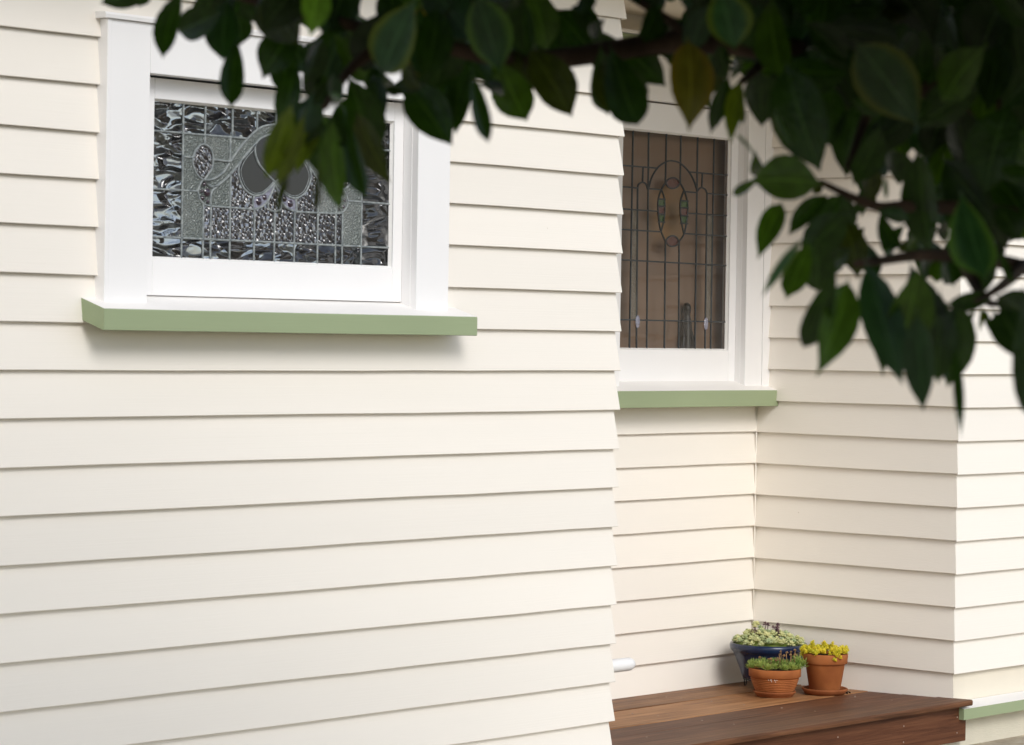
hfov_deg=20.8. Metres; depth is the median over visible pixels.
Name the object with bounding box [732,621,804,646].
succulent
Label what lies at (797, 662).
succulent
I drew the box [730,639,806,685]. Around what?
flower pot
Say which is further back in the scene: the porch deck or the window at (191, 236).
the porch deck
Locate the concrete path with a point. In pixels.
(1017, 740)
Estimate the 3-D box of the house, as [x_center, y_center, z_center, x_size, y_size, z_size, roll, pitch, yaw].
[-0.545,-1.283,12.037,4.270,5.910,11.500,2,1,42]
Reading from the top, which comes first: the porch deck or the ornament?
the ornament
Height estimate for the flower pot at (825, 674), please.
0.187 m
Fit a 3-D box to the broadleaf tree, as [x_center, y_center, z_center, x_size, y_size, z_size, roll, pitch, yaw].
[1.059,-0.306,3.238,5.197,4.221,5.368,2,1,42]
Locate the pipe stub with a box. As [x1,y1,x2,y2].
[612,658,634,672]
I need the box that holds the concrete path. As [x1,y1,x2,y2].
[971,735,1023,744]
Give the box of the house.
[0,0,1023,744]
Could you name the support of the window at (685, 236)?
in the house
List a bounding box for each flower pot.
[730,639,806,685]
[749,665,800,697]
[802,651,847,695]
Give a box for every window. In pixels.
[81,11,476,335]
[614,55,777,407]
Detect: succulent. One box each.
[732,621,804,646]
[745,649,806,669]
[799,640,848,661]
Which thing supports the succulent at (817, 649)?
in the flower pot at (825, 674)
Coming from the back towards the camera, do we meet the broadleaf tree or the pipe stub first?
the pipe stub
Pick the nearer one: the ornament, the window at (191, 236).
the window at (191, 236)
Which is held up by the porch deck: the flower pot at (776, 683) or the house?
the flower pot at (776, 683)
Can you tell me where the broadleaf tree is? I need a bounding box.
[100,0,1023,435]
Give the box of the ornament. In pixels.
[680,303,693,347]
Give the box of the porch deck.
[609,681,972,744]

